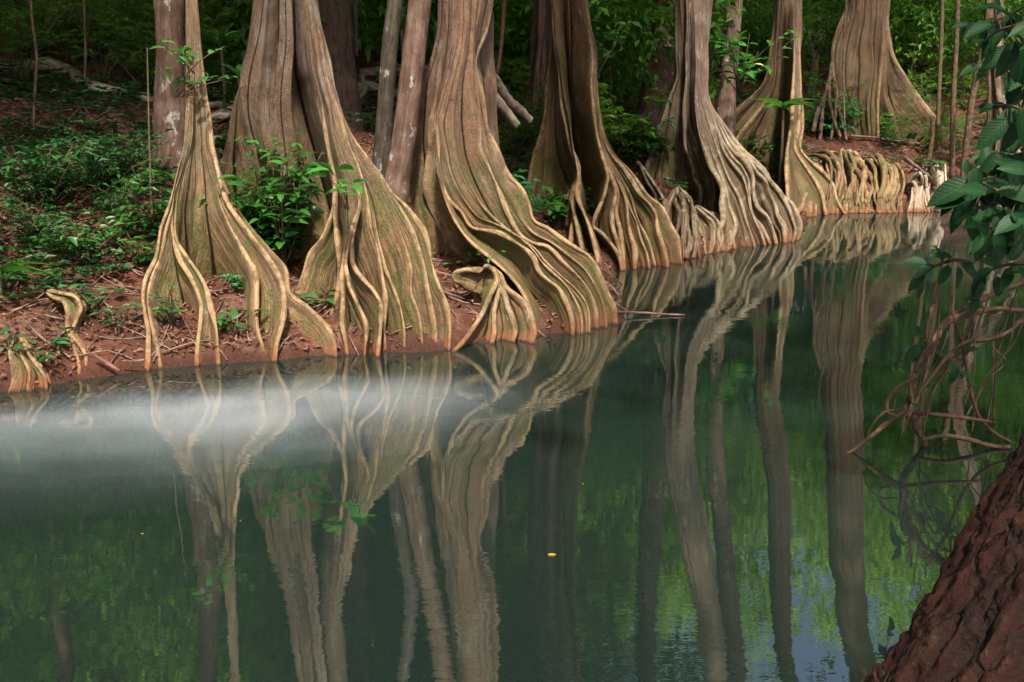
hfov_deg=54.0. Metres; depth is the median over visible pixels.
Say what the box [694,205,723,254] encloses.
root knee
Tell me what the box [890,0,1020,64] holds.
young tree
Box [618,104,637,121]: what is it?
undergrowth plant
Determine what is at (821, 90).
understory shrub
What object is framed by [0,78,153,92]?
fallen log
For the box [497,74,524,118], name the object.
leafy shrub
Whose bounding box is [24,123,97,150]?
lone root
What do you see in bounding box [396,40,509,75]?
understory shrub
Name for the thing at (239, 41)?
understory shrub
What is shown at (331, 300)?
leafy shrub
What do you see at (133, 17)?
understory shrub
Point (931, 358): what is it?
vine
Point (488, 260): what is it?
leafy shrub
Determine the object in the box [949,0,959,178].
sapling
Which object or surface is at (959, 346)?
vine
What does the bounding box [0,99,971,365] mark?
fallen twigs
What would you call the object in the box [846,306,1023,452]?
vine
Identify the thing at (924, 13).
young tree
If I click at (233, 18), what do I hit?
understory shrub
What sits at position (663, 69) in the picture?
brown tree
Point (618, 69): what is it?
understory shrub
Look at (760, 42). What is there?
young tree
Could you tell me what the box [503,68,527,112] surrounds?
understory shrub
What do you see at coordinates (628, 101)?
understory shrub
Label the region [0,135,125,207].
leafy shrub
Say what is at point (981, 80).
understory shrub
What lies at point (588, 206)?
leafy shrub
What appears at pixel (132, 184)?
leafy shrub
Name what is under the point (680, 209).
root knee
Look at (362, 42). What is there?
understory shrub
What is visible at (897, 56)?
understory shrub
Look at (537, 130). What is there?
understory shrub
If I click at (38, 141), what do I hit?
ground seedlings
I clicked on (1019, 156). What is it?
leafy branch
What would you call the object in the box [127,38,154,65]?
undergrowth plant
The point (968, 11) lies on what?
young tree
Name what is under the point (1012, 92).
leafy branch
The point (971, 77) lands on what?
understory shrub
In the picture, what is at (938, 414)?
vine
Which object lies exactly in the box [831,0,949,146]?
buttress tree
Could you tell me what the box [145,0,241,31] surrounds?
understory shrub
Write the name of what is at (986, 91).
understory shrub
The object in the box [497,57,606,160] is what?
understory shrub
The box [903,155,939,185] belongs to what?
stick
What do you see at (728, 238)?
root knee
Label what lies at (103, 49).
undergrowth plant
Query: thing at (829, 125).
leafy shrub
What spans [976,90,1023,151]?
leafy branch
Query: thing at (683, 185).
leafy shrub
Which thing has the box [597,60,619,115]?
understory shrub
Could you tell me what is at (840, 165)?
root knee
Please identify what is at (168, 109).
slender tree
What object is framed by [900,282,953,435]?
vine
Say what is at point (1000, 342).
vine
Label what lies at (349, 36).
sapling
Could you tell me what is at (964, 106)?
understory shrub
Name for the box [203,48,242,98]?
understory shrub
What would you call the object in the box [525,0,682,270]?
buttress tree
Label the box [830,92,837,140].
aerial root
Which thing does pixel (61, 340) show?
leafy shrub
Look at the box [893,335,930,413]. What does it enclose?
vine
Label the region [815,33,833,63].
understory shrub
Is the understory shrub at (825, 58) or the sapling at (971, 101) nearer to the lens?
the sapling at (971, 101)
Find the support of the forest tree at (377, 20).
on the ground
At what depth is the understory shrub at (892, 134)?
25.70 m
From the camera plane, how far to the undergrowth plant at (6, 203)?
9.02 m
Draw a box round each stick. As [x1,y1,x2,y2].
[20,316,70,357]
[93,353,120,371]
[121,359,143,362]
[618,311,684,315]
[849,135,919,144]
[854,167,872,191]
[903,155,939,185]
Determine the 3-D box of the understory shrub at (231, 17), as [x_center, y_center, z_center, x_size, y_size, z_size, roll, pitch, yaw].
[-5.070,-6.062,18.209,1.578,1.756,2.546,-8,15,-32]
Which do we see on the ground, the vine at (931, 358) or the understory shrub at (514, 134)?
the understory shrub at (514, 134)
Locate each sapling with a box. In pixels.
[29,0,37,127]
[83,0,86,79]
[146,48,152,215]
[346,0,353,77]
[353,0,357,55]
[926,116,934,163]
[935,0,943,127]
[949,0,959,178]
[960,0,992,177]
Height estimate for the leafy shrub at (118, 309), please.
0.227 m
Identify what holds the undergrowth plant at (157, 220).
on the ground
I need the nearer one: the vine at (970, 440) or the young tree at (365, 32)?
the vine at (970, 440)
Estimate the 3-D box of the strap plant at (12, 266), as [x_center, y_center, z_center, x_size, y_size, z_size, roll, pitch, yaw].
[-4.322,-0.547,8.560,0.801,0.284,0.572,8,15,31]
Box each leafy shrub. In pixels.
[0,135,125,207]
[0,326,28,360]
[28,327,75,350]
[28,348,61,363]
[42,216,121,266]
[46,121,173,196]
[58,284,127,315]
[89,301,140,327]
[100,230,157,266]
[107,157,175,238]
[148,282,182,326]
[150,40,224,73]
[152,67,236,97]
[198,136,327,264]
[216,305,266,335]
[219,131,314,253]
[298,288,337,310]
[306,162,366,209]
[362,111,394,128]
[445,251,478,268]
[478,251,505,263]
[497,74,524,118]
[536,185,569,227]
[583,184,595,213]
[590,19,630,79]
[598,83,672,158]
[604,117,677,171]
[673,182,689,190]
[709,30,801,95]
[763,141,815,165]
[804,98,860,136]
[879,114,897,141]
[912,158,946,180]
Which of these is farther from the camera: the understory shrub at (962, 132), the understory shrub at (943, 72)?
the understory shrub at (943, 72)
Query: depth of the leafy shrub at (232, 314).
8.65 m
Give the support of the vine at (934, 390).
hanging from the leafy branch at (913, 352)
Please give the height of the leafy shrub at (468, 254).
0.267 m
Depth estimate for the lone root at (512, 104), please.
12.65 m
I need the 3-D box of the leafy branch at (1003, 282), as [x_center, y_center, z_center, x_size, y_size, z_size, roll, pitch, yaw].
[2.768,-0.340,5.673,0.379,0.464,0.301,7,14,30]
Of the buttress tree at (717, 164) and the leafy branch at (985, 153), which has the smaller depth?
the leafy branch at (985, 153)
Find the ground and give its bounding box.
[0,0,1023,391]
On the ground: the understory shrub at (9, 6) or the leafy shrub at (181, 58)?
the understory shrub at (9, 6)
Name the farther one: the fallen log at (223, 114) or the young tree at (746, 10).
the young tree at (746, 10)
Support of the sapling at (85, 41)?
on the ground
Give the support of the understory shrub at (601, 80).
on the ground
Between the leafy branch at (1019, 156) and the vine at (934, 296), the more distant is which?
the vine at (934, 296)
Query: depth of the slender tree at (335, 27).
14.70 m
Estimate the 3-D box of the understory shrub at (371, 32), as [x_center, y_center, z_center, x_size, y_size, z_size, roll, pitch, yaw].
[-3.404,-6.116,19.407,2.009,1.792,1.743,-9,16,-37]
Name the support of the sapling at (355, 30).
on the ground
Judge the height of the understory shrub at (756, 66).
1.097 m
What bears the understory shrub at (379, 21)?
on the ground
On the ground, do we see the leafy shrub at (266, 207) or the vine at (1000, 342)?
the leafy shrub at (266, 207)
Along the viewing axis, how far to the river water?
5.51 m
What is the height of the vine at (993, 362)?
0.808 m
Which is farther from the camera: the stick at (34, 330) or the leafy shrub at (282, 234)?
the leafy shrub at (282, 234)
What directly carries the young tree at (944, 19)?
on the ground
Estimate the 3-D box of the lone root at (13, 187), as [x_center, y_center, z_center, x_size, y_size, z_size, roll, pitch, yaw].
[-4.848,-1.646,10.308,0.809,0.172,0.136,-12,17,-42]
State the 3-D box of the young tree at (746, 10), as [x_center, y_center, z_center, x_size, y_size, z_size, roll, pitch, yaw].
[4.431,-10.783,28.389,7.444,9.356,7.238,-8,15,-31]
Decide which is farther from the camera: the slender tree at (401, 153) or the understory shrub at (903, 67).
the understory shrub at (903, 67)
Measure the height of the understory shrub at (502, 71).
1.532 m
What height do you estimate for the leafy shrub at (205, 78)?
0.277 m
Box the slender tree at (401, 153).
[384,0,431,204]
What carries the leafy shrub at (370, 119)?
on the ground
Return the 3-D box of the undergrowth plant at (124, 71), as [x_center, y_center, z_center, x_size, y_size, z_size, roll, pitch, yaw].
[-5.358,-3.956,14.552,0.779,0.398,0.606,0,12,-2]
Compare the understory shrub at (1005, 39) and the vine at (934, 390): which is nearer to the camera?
the vine at (934, 390)
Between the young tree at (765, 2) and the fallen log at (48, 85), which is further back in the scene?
the young tree at (765, 2)
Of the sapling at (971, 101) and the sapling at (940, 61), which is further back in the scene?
the sapling at (940, 61)
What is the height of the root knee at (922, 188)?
1.766 m
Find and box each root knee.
[8,336,50,392]
[46,289,89,373]
[451,264,536,351]
[635,161,665,209]
[666,185,705,259]
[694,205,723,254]
[708,211,732,253]
[797,192,816,216]
[808,148,868,213]
[858,153,904,212]
[904,163,946,212]
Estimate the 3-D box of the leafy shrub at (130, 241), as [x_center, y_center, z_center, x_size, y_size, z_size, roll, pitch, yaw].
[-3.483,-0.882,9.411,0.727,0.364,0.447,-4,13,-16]
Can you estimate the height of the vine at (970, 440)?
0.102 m
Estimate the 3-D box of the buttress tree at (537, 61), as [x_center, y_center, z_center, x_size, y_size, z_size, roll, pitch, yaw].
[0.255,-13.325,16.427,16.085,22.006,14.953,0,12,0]
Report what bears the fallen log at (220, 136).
on the ground
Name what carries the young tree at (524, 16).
on the ground
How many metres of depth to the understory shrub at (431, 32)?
21.74 m
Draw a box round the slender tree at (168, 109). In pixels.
[151,0,185,181]
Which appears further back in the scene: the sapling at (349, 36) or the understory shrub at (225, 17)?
the understory shrub at (225, 17)
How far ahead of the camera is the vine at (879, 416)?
6.08 m
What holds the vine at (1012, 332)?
hanging from the vine at (915, 424)
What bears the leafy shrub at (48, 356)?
on the ground
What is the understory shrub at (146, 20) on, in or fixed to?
on the ground
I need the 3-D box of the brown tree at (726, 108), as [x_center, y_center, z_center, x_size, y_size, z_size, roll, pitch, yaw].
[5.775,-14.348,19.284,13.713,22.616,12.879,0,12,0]
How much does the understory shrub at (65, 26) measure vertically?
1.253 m
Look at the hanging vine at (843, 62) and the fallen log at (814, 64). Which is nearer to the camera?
the hanging vine at (843, 62)
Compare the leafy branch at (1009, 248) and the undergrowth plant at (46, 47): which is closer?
the leafy branch at (1009, 248)
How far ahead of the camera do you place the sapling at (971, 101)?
20.90 m
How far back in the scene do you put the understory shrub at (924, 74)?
28.07 m
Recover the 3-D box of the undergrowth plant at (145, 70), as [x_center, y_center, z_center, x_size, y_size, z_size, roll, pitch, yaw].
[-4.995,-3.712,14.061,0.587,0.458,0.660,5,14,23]
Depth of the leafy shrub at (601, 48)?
15.31 m
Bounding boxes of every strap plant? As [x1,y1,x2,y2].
[0,261,56,294]
[200,25,243,107]
[221,64,241,87]
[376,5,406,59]
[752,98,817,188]
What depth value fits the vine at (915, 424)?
6.29 m
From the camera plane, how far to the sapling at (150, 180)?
9.41 m
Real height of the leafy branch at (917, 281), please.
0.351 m
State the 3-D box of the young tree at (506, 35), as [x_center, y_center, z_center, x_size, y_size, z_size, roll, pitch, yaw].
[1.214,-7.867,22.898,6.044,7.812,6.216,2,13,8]
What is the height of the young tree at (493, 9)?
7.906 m
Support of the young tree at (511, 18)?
on the ground
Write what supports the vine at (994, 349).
hanging from the vine at (959, 346)
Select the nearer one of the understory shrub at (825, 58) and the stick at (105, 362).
the stick at (105, 362)
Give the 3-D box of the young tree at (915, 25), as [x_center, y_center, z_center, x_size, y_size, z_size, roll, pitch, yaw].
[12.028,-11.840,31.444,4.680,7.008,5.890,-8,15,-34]
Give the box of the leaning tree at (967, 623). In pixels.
[863,433,1023,681]
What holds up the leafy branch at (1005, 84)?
attached to the leaning tree at (967, 623)
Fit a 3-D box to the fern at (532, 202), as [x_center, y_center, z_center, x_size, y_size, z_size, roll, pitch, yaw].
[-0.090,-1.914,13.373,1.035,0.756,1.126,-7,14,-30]
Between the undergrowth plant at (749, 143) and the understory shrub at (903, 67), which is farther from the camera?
the understory shrub at (903, 67)
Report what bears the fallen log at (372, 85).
on the ground
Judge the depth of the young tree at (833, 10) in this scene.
32.85 m
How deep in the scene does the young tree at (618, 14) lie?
27.79 m
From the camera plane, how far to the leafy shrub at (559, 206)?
14.08 m
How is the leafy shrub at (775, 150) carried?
on the ground
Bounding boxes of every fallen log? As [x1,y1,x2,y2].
[0,57,83,80]
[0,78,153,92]
[80,78,152,101]
[207,87,236,97]
[209,100,233,124]
[214,135,225,146]
[357,64,427,76]
[358,72,367,98]
[358,80,397,98]
[362,106,375,111]
[362,111,394,125]
[805,53,819,93]
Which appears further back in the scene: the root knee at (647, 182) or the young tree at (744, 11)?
the young tree at (744, 11)
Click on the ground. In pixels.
(462, 318)
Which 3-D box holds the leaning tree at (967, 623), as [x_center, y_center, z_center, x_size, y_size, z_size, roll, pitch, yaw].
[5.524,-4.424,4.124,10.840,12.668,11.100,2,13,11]
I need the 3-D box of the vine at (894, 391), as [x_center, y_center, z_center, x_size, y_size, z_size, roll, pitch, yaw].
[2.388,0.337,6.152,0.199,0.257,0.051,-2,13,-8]
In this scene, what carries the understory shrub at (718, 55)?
on the ground
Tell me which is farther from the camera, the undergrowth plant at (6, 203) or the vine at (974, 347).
the undergrowth plant at (6, 203)
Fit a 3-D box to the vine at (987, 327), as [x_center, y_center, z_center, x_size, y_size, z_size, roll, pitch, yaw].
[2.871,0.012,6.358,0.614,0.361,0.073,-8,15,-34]
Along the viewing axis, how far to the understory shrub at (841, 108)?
25.59 m
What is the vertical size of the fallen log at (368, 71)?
0.361 m
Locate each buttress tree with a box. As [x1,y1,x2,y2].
[141,0,337,371]
[220,0,450,357]
[410,0,617,336]
[499,0,547,162]
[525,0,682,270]
[644,0,802,251]
[736,0,845,215]
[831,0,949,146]
[984,0,1004,178]
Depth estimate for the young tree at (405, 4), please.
20.78 m
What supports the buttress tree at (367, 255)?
on the ground
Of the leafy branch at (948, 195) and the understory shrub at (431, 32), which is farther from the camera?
the understory shrub at (431, 32)
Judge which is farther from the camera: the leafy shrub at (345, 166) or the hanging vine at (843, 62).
the hanging vine at (843, 62)
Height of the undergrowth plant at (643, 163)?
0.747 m
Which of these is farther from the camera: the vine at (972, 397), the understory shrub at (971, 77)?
the understory shrub at (971, 77)
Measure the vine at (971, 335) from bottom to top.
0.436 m
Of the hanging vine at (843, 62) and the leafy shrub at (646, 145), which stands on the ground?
the leafy shrub at (646, 145)
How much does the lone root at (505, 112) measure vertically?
0.959 m
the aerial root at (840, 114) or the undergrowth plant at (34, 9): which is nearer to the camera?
the undergrowth plant at (34, 9)
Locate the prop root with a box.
[993,40,1002,142]
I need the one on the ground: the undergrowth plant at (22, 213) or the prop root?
the undergrowth plant at (22, 213)
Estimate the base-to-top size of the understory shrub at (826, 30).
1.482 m
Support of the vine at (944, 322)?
attached to the vine at (915, 424)
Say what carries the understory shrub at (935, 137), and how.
on the ground
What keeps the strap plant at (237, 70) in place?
on the ground
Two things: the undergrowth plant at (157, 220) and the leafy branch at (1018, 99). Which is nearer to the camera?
the leafy branch at (1018, 99)
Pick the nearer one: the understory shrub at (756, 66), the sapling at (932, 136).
the sapling at (932, 136)
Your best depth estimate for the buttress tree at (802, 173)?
23.14 m
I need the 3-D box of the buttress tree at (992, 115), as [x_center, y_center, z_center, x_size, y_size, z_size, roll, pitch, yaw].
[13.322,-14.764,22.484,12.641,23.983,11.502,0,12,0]
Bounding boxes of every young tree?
[198,0,511,81]
[358,0,494,48]
[359,0,437,51]
[426,0,520,51]
[493,0,651,91]
[493,0,753,138]
[493,1,530,36]
[494,0,617,94]
[517,1,718,61]
[588,0,720,113]
[603,0,813,45]
[711,0,815,44]
[712,0,843,64]
[718,0,840,76]
[759,0,844,52]
[818,0,1021,82]
[889,0,964,62]
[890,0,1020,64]
[897,1,979,44]
[964,0,1021,52]
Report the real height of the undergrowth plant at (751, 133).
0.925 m
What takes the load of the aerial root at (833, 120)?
on the ground
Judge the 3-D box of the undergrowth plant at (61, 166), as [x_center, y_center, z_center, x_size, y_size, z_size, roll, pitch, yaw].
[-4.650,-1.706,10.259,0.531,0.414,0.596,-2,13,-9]
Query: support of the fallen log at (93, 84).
on the ground
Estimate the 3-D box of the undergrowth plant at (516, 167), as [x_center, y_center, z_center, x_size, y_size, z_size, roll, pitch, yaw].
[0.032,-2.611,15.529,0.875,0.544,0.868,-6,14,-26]
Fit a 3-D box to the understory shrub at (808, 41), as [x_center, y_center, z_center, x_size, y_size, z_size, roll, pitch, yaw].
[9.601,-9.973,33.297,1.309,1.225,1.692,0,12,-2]
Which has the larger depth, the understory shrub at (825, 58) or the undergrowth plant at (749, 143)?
the understory shrub at (825, 58)
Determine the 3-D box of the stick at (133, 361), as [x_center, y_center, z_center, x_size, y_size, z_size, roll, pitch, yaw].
[-3.053,0.159,8.083,0.177,0.032,0.025,-4,13,-18]
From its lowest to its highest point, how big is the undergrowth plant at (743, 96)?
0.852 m
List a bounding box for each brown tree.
[631,0,674,152]
[716,0,742,137]
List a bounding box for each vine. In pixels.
[496,0,505,75]
[842,0,846,127]
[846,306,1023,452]
[865,408,904,440]
[885,375,917,416]
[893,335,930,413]
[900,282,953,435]
[905,280,1023,446]
[905,291,987,418]
[912,410,992,423]
[914,316,1023,404]
[918,313,972,420]
[921,298,940,426]
[921,363,952,441]
[923,326,972,400]
[923,433,1010,448]
[925,280,937,339]
[926,323,975,388]
[928,307,931,338]
[937,305,983,380]
[937,312,990,377]
[950,308,1011,443]
[960,297,1016,426]
[964,296,989,405]
[971,314,1023,434]
[985,298,1009,429]
[991,327,1005,376]
[993,285,1019,426]
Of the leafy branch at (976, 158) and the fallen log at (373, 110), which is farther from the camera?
the fallen log at (373, 110)
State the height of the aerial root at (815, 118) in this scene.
1.076 m
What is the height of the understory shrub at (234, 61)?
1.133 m
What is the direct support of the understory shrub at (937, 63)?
on the ground
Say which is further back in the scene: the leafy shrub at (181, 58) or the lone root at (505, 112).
the lone root at (505, 112)
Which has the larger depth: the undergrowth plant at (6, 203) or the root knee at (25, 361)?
the undergrowth plant at (6, 203)
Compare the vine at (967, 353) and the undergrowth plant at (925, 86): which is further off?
the undergrowth plant at (925, 86)
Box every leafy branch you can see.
[902,246,976,298]
[903,322,979,385]
[927,151,1023,240]
[950,0,1022,43]
[953,146,1023,214]
[959,60,1023,103]
[962,146,1013,181]
[963,0,1023,89]
[966,229,1023,260]
[966,242,1023,314]
[968,203,1023,262]
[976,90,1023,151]
[998,108,1023,182]
[999,77,1023,155]
[1004,46,1023,98]
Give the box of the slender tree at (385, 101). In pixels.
[372,0,402,176]
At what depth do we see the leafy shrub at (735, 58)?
18.77 m
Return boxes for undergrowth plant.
[0,14,73,57]
[0,186,71,245]
[0,202,15,219]
[9,2,63,26]
[25,213,107,262]
[31,154,81,185]
[73,24,132,63]
[80,165,147,218]
[111,56,154,79]
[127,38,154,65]
[135,209,163,227]
[136,61,154,82]
[504,155,530,180]
[509,81,526,110]
[613,134,665,165]
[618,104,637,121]
[736,81,759,101]
[736,131,757,140]
[736,132,779,158]
[909,78,943,97]
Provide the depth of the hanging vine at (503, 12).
12.94 m
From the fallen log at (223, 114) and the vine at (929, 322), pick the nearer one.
the vine at (929, 322)
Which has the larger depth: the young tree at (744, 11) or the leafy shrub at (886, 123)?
the young tree at (744, 11)
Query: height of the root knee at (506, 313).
0.974 m
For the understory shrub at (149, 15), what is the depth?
15.55 m
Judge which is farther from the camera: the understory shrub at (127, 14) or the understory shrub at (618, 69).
the understory shrub at (618, 69)
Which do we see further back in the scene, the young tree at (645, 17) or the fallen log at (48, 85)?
the young tree at (645, 17)
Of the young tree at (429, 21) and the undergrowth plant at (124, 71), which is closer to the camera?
the undergrowth plant at (124, 71)
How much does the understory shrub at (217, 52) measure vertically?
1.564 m
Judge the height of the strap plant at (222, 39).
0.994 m
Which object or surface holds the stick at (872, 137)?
on the ground
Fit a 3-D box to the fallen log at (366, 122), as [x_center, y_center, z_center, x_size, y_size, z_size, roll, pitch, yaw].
[-2.160,-3.716,16.947,1.588,0.319,0.359,-9,16,-37]
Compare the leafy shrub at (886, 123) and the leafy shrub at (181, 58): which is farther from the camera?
the leafy shrub at (886, 123)
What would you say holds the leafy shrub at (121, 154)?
on the ground
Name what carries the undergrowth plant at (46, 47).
on the ground
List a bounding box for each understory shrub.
[0,0,20,15]
[0,0,82,90]
[0,0,105,66]
[5,0,73,24]
[40,0,127,57]
[90,1,184,59]
[100,0,252,88]
[111,1,153,41]
[121,0,185,49]
[123,0,239,69]
[126,0,227,59]
[128,0,155,50]
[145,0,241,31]
[184,0,249,54]
[184,1,241,78]
[198,0,251,30]
[202,25,244,83]
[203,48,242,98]
[215,0,354,56]
[355,7,385,66]
[358,17,381,46]
[366,0,407,56]
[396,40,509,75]
[397,6,437,64]
[494,39,510,87]
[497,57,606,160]
[497,113,523,157]
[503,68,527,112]
[510,95,541,153]
[597,44,623,106]
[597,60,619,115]
[600,52,646,92]
[613,79,641,117]
[708,86,751,110]
[710,41,743,67]
[711,1,757,34]
[738,64,822,93]
[748,42,768,77]
[801,22,821,56]
[801,59,833,98]
[803,100,826,134]
[804,72,867,137]
[807,80,833,97]
[810,8,839,30]
[810,13,835,46]
[812,40,832,60]
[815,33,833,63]
[876,112,914,146]
[891,29,915,62]
[894,37,930,65]
[897,36,929,70]
[897,58,937,100]
[904,67,936,94]
[906,38,950,69]
[909,73,966,120]
[911,117,961,153]
[914,35,1009,98]
[921,52,966,82]
[926,51,968,96]
[927,58,950,90]
[936,111,984,150]
[942,59,987,110]
[951,54,987,91]
[969,13,1017,49]
[978,85,1023,106]
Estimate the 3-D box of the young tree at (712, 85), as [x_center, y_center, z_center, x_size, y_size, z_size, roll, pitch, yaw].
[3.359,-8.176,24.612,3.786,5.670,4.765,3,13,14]
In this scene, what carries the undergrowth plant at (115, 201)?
on the ground
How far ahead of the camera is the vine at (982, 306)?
6.40 m
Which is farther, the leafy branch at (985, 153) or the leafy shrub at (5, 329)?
the leafy shrub at (5, 329)
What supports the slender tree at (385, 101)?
on the ground
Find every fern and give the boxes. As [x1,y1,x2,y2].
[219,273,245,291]
[511,169,543,211]
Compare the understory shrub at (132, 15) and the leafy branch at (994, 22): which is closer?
the leafy branch at (994, 22)
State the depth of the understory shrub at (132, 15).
17.01 m
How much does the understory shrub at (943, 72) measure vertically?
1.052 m
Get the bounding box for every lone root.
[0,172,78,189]
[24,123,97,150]
[496,74,532,123]
[497,92,520,128]
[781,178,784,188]
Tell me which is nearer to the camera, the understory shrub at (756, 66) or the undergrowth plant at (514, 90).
the undergrowth plant at (514, 90)
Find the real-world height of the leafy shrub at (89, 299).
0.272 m
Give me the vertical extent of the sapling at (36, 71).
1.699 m
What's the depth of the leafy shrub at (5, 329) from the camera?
7.69 m
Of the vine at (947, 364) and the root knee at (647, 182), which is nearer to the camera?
the vine at (947, 364)
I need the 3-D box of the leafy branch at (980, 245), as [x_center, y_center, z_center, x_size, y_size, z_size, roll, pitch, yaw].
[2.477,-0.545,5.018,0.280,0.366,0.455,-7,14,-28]
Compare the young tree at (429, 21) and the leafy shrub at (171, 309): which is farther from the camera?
the young tree at (429, 21)
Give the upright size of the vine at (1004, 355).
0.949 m
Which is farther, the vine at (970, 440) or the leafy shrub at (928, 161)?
the leafy shrub at (928, 161)
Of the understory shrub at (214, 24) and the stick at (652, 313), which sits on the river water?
the stick at (652, 313)
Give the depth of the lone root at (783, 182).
22.51 m
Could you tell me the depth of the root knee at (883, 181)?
22.23 m
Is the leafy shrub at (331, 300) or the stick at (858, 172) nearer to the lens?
the leafy shrub at (331, 300)
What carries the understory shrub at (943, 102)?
on the ground
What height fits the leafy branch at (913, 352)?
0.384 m
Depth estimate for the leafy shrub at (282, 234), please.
9.35 m
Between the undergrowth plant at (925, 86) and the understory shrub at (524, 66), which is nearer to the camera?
the understory shrub at (524, 66)
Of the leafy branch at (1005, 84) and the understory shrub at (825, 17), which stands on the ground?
the understory shrub at (825, 17)
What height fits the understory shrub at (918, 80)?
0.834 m
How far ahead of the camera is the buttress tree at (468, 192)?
9.91 m
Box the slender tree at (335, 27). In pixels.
[318,0,363,131]
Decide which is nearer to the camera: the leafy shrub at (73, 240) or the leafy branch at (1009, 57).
the leafy branch at (1009, 57)
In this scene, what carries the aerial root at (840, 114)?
on the ground
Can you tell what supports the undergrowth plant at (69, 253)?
on the ground
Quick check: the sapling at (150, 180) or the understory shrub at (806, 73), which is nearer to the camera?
the sapling at (150, 180)
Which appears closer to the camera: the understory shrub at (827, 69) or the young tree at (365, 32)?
the young tree at (365, 32)
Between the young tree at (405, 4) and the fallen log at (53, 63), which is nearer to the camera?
the fallen log at (53, 63)
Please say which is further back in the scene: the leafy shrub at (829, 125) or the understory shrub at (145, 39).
the leafy shrub at (829, 125)
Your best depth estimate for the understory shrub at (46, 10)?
15.99 m
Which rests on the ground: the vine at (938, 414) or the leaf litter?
the leaf litter
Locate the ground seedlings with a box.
[0,45,996,301]
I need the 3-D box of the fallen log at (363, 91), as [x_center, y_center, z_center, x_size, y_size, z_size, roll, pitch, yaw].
[-2.755,-4.536,17.935,0.381,0.572,1.187,3,13,12]
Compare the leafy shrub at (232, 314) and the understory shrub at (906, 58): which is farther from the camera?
the understory shrub at (906, 58)
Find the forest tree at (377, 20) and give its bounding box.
[368,0,386,46]
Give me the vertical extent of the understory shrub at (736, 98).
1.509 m
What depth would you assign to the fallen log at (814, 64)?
31.11 m
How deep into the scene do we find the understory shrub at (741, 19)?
33.09 m
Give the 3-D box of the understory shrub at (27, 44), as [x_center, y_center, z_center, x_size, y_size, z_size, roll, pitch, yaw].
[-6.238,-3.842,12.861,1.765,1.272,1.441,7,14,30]
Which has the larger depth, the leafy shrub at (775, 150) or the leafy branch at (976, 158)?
the leafy shrub at (775, 150)
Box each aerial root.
[810,89,827,131]
[818,72,832,141]
[827,52,841,137]
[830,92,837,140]
[834,80,847,140]
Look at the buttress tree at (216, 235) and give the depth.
9.00 m
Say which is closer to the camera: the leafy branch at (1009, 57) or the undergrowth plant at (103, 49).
the leafy branch at (1009, 57)
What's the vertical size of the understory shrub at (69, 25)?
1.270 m
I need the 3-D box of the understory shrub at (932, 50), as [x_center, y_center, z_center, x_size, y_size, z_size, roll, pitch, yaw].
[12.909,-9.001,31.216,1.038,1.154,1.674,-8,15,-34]
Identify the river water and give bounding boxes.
[0,210,1023,681]
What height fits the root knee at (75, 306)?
0.849 m
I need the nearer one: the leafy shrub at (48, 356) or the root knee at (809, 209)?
the leafy shrub at (48, 356)
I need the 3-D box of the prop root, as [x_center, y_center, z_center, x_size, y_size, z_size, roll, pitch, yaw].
[10.652,-5.133,21.806,0.617,3.357,0.156,0,12,0]
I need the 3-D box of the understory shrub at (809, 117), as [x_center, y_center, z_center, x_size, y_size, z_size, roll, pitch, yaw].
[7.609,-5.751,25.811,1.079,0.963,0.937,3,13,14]
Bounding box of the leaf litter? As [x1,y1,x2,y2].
[0,1,1020,382]
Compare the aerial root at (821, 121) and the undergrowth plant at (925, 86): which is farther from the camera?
the undergrowth plant at (925, 86)
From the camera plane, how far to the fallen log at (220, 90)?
15.46 m

